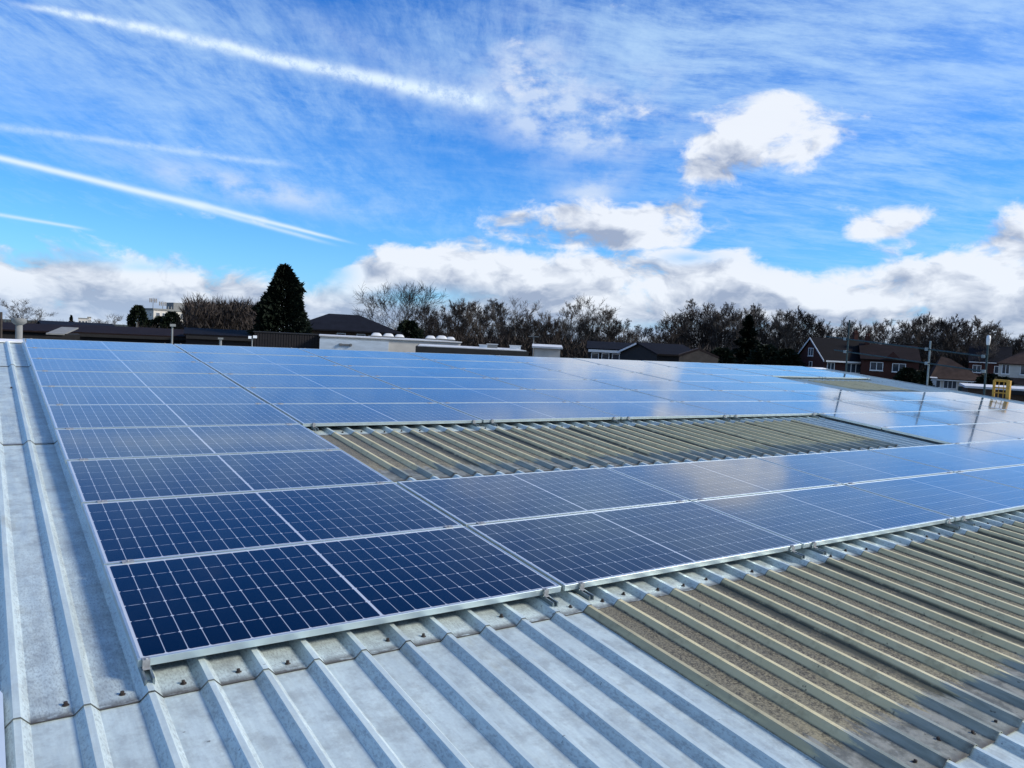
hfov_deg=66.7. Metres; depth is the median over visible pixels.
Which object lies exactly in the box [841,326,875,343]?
bare tree
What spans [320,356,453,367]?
solar panel
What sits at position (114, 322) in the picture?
bare tree
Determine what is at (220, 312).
scrub
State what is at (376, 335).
rooflight dome
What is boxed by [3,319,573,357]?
ground
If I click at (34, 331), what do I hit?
hall
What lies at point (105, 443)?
solar panel
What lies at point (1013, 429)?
solar panel
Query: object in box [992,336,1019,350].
bare tree
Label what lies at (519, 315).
bare tree
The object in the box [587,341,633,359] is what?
hall
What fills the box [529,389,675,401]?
solar panel
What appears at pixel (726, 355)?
evergreen tree
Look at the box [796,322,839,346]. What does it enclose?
bare tree
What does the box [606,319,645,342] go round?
bare tree
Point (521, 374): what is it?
solar panel
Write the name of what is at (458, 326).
bare tree
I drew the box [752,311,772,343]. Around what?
bare tree
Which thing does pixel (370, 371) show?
solar panel
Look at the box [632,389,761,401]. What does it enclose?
solar panel
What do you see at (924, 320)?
bare tree
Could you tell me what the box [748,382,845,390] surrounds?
solar panel
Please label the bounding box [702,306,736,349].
bare tree
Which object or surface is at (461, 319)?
bare tree
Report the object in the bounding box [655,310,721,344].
bare tree
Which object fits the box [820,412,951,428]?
solar panel
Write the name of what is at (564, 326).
bare tree
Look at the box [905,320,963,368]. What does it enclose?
bare tree
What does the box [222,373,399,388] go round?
solar panel
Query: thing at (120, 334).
hall
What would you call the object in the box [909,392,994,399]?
solar panel
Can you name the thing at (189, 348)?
solar panel
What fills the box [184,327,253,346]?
hall
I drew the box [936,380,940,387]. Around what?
window
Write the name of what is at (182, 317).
bare tree
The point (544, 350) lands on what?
hall
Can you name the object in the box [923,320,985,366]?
bare tree
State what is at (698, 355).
workshop
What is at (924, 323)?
bare tree
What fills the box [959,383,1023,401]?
workshop
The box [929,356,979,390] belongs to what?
bungalow
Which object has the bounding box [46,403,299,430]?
solar panel
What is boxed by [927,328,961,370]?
bare tree
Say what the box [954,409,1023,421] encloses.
solar panel
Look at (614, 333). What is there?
bare tree
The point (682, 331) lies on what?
bare tree
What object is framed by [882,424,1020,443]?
solar panel
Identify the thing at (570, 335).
bare tree
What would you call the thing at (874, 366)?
window
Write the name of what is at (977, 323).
bare tree
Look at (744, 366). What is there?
solar panel
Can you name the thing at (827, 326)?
bare tree
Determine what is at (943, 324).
bare tree
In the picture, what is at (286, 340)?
boarded building
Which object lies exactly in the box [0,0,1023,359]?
sky
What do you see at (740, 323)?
bare tree
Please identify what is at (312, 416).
solar panel
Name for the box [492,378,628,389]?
solar panel
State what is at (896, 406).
solar panel
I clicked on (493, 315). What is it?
bare tree
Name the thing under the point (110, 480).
solar panel
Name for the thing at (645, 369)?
solar panel
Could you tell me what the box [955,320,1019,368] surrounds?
bare tree
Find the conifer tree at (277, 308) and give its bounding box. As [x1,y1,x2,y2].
[245,263,313,346]
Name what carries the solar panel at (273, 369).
on the factory building at (900, 649)
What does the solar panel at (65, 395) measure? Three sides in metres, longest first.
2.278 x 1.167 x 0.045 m
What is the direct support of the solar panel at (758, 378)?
on the factory building at (900, 649)
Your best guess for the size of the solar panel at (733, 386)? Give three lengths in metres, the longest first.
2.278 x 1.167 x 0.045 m
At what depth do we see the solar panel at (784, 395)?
15.58 m
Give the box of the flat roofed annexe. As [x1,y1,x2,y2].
[415,344,528,356]
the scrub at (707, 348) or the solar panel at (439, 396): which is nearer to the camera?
the solar panel at (439, 396)
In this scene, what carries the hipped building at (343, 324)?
on the ground
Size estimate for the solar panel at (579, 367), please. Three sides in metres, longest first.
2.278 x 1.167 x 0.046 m
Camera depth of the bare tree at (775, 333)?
120.48 m
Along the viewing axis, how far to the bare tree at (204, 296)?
123.44 m
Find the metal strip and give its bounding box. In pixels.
[0,691,5,767]
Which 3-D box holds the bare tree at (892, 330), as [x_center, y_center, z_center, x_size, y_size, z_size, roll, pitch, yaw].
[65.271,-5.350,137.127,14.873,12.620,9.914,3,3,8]
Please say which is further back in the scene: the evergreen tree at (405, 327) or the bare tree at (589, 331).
the bare tree at (589, 331)
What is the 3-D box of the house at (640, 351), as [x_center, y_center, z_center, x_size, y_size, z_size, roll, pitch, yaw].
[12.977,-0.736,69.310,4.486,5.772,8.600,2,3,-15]
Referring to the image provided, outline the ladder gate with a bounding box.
[992,379,1011,399]
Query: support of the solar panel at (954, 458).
on the factory building at (900, 649)
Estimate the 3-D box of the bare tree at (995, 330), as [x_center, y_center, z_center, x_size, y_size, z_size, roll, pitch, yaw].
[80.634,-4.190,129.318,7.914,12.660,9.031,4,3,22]
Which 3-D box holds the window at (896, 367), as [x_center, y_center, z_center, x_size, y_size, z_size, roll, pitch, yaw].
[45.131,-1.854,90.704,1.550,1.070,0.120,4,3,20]
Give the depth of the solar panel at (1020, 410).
17.54 m
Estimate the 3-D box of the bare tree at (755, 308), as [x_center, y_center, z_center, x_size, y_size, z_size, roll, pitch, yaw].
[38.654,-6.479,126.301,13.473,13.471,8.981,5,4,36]
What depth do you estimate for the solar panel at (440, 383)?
12.59 m
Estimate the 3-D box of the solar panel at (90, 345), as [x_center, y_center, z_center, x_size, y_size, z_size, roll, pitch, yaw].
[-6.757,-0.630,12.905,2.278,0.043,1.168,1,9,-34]
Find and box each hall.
[2,322,74,338]
[36,320,113,325]
[73,324,185,344]
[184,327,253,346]
[532,344,562,357]
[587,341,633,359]
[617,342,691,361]
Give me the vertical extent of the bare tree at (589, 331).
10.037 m
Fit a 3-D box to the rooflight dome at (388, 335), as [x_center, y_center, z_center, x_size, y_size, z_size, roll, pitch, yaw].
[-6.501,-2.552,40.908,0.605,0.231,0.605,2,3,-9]
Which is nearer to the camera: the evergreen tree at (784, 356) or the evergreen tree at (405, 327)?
the evergreen tree at (405, 327)
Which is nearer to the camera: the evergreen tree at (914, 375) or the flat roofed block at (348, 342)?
the flat roofed block at (348, 342)
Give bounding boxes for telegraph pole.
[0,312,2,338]
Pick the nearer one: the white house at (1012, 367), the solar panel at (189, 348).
the solar panel at (189, 348)
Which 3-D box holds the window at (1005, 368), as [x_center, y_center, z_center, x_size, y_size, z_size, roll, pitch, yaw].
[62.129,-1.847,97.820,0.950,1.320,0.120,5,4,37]
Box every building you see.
[0,339,1023,767]
[78,318,88,321]
[253,331,319,348]
[309,314,402,336]
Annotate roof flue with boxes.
[11,318,26,338]
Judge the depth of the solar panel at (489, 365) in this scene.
15.81 m
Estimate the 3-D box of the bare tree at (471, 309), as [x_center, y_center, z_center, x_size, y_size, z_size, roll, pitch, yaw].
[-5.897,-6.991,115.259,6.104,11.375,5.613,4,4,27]
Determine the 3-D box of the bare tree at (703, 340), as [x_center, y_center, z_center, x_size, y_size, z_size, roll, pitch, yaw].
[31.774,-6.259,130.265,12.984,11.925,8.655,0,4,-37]
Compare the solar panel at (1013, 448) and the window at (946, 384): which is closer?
the solar panel at (1013, 448)
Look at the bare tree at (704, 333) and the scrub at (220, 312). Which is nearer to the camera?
the scrub at (220, 312)
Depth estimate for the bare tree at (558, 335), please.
114.69 m
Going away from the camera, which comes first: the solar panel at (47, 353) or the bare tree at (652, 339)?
the solar panel at (47, 353)
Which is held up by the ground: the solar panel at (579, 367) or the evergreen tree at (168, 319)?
the evergreen tree at (168, 319)
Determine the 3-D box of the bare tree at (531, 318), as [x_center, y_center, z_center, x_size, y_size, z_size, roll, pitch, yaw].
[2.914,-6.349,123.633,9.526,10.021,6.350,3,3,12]
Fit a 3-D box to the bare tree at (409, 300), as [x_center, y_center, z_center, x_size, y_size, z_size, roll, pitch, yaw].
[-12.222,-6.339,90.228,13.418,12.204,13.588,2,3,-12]
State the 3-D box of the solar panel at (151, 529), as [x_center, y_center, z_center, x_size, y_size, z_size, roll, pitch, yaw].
[-1.614,0.910,5.367,2.278,0.044,1.167,1,9,-34]
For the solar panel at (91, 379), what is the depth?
9.99 m
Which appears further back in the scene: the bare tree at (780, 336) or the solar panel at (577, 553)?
the bare tree at (780, 336)
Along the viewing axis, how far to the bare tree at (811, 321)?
115.85 m
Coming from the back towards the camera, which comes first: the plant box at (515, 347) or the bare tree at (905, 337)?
the bare tree at (905, 337)
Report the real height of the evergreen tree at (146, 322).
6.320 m
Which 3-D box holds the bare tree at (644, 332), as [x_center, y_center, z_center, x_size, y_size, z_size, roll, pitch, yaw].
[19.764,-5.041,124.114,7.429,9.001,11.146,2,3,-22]
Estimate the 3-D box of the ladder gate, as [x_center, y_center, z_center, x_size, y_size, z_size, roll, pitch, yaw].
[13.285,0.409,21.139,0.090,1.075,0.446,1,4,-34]
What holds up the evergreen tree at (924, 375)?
on the ground
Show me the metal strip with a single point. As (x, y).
(2, 752)
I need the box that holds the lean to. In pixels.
[46,327,79,339]
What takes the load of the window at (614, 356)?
in the hall at (601, 350)
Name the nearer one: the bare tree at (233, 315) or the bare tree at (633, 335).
the bare tree at (233, 315)
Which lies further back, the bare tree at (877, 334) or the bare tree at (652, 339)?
the bare tree at (877, 334)
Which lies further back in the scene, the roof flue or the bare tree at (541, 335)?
the bare tree at (541, 335)
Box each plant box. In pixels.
[487,344,497,347]
[509,345,520,349]
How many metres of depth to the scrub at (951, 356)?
120.84 m
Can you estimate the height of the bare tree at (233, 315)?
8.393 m
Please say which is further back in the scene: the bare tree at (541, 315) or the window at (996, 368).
the bare tree at (541, 315)
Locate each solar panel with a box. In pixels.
[23,338,183,351]
[26,347,199,361]
[30,358,219,373]
[34,370,240,388]
[40,385,266,405]
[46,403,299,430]
[55,423,339,463]
[66,449,392,506]
[82,482,462,568]
[104,525,560,685]
[174,344,315,355]
[187,352,340,365]
[203,362,366,375]
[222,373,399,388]
[244,387,436,404]
[271,402,481,430]
[299,348,427,359]
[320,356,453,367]
[344,365,487,377]
[371,376,524,388]
[397,467,687,527]
[403,388,567,403]
[405,352,521,362]
[431,359,549,369]
[440,401,619,426]
[459,368,588,379]
[468,500,804,600]
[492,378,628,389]
[495,355,600,364]
[526,362,635,372]
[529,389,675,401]
[558,370,667,380]
[572,401,729,422]
[574,358,668,366]
[594,379,711,389]
[606,365,703,373]
[607,457,841,501]
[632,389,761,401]
[640,372,742,381]
[644,360,730,368]
[675,367,767,375]
[677,381,786,390]
[680,401,818,419]
[693,484,960,554]
[705,363,785,370]
[709,374,803,382]
[721,390,835,400]
[736,369,822,379]
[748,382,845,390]
[756,450,952,484]
[759,365,832,371]
[766,400,888,414]
[789,370,870,380]
[792,391,897,400]
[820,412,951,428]
[839,400,950,411]
[846,472,1023,525]
[852,391,947,400]
[870,443,1023,472]
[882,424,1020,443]
[893,410,1008,424]
[901,400,1002,410]
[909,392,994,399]
[954,400,1023,409]
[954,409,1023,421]
[957,422,1023,438]
[957,465,1023,489]
[958,438,1023,458]
[1006,409,1023,412]
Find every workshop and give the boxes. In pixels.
[679,348,718,362]
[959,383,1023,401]
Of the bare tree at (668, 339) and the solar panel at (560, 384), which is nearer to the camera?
the solar panel at (560, 384)
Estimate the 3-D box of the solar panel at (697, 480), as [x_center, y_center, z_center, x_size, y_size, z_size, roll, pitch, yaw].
[2.191,0.951,7.970,2.278,0.043,1.168,1,9,-34]
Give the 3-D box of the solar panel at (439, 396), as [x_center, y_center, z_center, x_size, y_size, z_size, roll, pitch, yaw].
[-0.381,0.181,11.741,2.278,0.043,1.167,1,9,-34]
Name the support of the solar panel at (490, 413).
on the factory building at (900, 649)
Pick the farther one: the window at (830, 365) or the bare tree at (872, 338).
the bare tree at (872, 338)
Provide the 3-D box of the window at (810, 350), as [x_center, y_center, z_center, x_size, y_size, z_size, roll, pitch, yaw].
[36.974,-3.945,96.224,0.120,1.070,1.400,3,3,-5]
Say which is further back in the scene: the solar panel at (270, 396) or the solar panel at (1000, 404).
the solar panel at (1000, 404)
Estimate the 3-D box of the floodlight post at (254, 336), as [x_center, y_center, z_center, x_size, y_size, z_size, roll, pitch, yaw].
[-6.966,-0.961,20.852,0.220,0.684,0.120,2,3,-19]
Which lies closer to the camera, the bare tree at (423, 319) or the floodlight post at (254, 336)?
the floodlight post at (254, 336)
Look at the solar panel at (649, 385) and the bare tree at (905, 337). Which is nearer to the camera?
the solar panel at (649, 385)
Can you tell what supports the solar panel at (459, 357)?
on the factory building at (900, 649)
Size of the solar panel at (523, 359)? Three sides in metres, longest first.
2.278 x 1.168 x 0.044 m
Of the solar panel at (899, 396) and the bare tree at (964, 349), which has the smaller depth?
the solar panel at (899, 396)
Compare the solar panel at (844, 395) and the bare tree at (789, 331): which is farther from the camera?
the bare tree at (789, 331)
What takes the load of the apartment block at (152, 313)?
on the ground
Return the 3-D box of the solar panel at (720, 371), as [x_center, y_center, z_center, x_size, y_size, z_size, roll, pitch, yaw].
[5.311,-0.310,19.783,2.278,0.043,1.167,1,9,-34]
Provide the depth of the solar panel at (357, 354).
15.43 m
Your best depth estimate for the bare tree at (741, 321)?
124.95 m
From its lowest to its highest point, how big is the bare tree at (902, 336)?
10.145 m
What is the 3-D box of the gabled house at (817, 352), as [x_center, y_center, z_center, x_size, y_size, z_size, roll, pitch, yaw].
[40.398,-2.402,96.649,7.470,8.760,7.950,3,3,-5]
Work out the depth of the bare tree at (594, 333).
117.83 m
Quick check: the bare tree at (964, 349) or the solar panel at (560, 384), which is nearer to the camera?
the solar panel at (560, 384)
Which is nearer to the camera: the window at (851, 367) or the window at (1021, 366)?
the window at (851, 367)
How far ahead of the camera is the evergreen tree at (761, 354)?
97.92 m
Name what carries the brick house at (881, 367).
on the ground
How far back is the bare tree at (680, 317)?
129.09 m
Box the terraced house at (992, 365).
[968,346,1011,375]
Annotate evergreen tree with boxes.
[125,304,148,326]
[140,319,150,327]
[148,316,162,327]
[158,311,180,328]
[396,319,424,338]
[710,347,739,363]
[746,344,779,364]
[770,348,805,366]
[893,367,924,384]
[905,370,938,386]
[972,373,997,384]
[990,376,1014,385]
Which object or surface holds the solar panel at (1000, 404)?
on the factory building at (900, 649)
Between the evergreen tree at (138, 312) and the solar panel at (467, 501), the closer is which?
the solar panel at (467, 501)
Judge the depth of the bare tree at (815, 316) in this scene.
122.99 m
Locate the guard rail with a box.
[826,320,990,394]
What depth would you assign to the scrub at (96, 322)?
117.04 m
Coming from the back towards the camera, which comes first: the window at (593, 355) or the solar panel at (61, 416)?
the window at (593, 355)
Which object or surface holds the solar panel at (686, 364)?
on the factory building at (900, 649)
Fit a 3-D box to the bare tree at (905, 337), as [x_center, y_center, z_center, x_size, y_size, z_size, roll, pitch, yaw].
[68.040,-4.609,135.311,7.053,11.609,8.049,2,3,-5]
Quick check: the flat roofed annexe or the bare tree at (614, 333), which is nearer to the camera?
the flat roofed annexe
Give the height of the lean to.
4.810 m
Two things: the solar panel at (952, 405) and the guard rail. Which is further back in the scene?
the guard rail
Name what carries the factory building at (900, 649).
on the yard
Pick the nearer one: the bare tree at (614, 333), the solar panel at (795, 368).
the solar panel at (795, 368)
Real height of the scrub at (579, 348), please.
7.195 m
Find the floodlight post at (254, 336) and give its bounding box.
[248,335,256,346]
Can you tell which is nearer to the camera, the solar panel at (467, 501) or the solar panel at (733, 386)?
the solar panel at (467, 501)
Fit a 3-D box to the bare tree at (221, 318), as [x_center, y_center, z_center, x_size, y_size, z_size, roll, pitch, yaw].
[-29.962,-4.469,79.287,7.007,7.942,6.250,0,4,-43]
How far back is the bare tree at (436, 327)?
111.30 m
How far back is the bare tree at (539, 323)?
123.13 m
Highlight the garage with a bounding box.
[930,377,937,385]
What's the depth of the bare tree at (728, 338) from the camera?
123.14 m
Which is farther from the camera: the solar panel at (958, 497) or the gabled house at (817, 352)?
the gabled house at (817, 352)
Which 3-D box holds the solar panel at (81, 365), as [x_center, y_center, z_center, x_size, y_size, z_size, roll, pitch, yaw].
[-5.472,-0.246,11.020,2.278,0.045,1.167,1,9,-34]
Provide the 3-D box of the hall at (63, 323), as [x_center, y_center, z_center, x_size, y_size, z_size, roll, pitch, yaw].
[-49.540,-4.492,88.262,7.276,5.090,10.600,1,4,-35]
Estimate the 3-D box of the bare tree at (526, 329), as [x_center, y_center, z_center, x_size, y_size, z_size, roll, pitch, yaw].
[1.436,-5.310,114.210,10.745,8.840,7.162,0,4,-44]
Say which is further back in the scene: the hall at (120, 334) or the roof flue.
the hall at (120, 334)
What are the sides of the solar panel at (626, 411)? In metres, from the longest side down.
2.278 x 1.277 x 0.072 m
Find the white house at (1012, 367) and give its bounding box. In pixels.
[996,351,1023,386]
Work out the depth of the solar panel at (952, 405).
17.27 m
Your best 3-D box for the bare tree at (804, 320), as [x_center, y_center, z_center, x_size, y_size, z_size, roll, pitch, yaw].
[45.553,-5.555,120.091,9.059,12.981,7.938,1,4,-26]
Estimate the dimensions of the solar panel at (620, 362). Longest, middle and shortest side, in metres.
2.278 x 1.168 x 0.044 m
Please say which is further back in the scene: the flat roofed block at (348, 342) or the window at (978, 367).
the window at (978, 367)
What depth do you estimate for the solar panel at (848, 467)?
9.17 m
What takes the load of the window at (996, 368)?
in the terraced house at (992, 365)
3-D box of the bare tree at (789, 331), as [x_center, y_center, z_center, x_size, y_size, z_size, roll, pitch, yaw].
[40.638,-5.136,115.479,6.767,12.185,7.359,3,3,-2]
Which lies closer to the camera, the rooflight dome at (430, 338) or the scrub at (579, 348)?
the rooflight dome at (430, 338)
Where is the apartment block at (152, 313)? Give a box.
[137,298,183,321]
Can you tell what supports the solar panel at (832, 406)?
on the factory building at (900, 649)
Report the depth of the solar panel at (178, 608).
4.21 m
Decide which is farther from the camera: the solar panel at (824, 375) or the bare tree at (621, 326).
the bare tree at (621, 326)
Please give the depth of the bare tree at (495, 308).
123.62 m
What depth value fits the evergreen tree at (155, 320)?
126.28 m
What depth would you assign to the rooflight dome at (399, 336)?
41.26 m
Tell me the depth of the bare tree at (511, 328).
111.67 m
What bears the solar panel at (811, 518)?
on the factory building at (900, 649)
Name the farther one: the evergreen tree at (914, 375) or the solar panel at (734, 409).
the evergreen tree at (914, 375)
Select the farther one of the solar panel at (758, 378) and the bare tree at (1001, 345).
the bare tree at (1001, 345)
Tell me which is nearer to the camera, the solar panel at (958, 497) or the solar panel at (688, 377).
the solar panel at (958, 497)
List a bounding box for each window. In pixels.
[591,352,598,358]
[601,353,608,358]
[612,353,619,359]
[808,348,813,356]
[827,362,834,369]
[847,363,860,373]
[869,362,882,370]
[892,363,905,372]
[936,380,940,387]
[943,381,956,389]
[972,365,980,372]
[994,366,998,373]
[1001,364,1009,374]
[1020,365,1023,375]
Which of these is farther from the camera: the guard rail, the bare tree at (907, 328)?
the bare tree at (907, 328)
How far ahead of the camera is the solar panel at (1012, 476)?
9.50 m
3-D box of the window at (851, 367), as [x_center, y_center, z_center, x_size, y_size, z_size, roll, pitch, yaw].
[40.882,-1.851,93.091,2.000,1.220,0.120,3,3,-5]
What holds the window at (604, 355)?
in the hall at (601, 350)
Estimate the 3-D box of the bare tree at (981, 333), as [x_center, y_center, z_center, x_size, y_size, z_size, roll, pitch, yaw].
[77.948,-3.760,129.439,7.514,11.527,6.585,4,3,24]
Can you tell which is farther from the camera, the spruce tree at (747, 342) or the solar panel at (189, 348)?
the spruce tree at (747, 342)
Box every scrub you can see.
[2,317,176,328]
[177,292,258,329]
[423,327,662,358]
[659,341,798,363]
[918,346,1012,370]
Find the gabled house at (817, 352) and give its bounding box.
[798,330,869,373]
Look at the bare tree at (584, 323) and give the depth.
115.68 m
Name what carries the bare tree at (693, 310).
on the ground
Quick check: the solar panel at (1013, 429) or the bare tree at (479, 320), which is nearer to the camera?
the solar panel at (1013, 429)
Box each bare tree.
[1,299,54,323]
[88,313,124,325]
[175,299,210,328]
[179,293,221,309]
[199,301,242,328]
[214,298,253,329]
[352,281,463,345]
[393,308,462,337]
[413,305,440,331]
[418,319,451,336]
[420,305,467,339]
[424,299,475,345]
[453,298,480,343]
[454,298,491,345]
[473,298,523,340]
[473,304,495,337]
[481,296,540,339]
[484,300,511,343]
[485,317,538,356]
[489,318,551,354]
[507,320,569,355]
[512,313,546,355]
[528,319,551,334]
[532,311,554,338]
[541,316,573,355]
[546,300,592,356]
[560,324,576,357]
[565,294,618,349]
[566,322,595,355]
[575,313,604,357]
[587,330,616,350]
[588,303,636,341]
[588,327,600,340]
[601,318,622,341]
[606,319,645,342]
[621,331,640,341]
[625,324,662,342]
[645,323,670,342]
[647,335,663,343]
[653,313,702,347]
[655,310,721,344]
[660,299,725,343]
[669,311,724,347]
[670,312,698,345]
[673,315,695,348]
[688,312,728,345]
[691,302,766,345]
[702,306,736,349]
[716,316,740,347]
[718,310,773,346]
[728,305,761,347]
[734,303,781,347]
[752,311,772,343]
[763,309,805,352]
[764,318,798,351]
[769,309,799,349]
[775,310,835,346]
[782,305,829,351]
[793,314,825,350]
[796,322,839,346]
[818,321,833,337]
[824,326,845,338]
[833,317,872,341]
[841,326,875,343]
[844,322,866,334]
[863,323,887,343]
[863,324,889,343]
[867,318,903,342]
[885,331,916,345]
[889,316,937,365]
[894,328,917,344]
[898,312,934,361]
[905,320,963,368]
[906,313,939,363]
[919,314,968,371]
[923,318,965,368]
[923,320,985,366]
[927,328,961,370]
[937,315,990,349]
[949,333,986,367]
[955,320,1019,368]
[971,330,997,345]
[982,321,1010,345]
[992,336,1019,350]
[997,338,1023,354]
[1006,335,1023,352]
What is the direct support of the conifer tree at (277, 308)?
on the yard
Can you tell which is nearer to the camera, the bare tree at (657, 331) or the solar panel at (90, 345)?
the solar panel at (90, 345)
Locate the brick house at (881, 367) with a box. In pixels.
[859,333,920,379]
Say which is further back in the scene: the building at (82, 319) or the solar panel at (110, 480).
the building at (82, 319)
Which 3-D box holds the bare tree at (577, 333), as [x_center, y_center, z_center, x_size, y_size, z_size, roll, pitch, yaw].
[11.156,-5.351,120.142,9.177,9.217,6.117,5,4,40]
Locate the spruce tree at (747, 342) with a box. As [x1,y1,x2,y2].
[732,314,761,364]
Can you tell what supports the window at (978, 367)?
in the terraced house at (992, 365)
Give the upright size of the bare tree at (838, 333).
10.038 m
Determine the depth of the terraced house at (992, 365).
113.25 m
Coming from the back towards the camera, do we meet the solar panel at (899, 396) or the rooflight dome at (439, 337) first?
the rooflight dome at (439, 337)
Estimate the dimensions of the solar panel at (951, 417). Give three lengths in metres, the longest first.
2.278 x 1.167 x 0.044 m
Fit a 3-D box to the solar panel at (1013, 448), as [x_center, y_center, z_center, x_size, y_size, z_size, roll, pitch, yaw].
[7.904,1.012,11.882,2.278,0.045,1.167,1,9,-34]
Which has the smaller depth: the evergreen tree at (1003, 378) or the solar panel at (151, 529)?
the solar panel at (151, 529)
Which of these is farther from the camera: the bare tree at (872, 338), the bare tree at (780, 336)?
the bare tree at (872, 338)
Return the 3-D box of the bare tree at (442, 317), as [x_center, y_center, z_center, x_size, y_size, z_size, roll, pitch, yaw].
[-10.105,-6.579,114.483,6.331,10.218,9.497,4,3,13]
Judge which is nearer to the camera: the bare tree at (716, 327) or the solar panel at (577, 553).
the solar panel at (577, 553)
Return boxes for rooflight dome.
[370,333,381,336]
[383,333,393,337]
[394,334,404,337]
[425,336,435,339]
[436,335,447,340]
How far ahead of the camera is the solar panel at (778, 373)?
20.98 m
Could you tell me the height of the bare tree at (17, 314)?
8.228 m
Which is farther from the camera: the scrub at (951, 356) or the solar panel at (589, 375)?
the scrub at (951, 356)
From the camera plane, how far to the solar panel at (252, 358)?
13.19 m
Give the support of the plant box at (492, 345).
on the flat roofed annexe
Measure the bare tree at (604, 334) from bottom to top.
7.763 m
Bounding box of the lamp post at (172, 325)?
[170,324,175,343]
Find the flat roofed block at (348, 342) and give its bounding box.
[319,334,461,351]
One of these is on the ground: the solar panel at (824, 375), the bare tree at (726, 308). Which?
the bare tree at (726, 308)
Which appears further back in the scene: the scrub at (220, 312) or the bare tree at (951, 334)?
the bare tree at (951, 334)
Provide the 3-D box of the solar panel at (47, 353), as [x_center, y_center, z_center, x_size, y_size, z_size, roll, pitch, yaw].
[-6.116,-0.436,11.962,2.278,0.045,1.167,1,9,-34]
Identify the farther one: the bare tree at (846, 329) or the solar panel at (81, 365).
the bare tree at (846, 329)
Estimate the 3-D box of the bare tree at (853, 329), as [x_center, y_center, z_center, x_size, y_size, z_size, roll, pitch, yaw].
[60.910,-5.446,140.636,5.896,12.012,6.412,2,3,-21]
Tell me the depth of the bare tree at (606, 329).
115.74 m
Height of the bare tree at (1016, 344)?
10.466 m

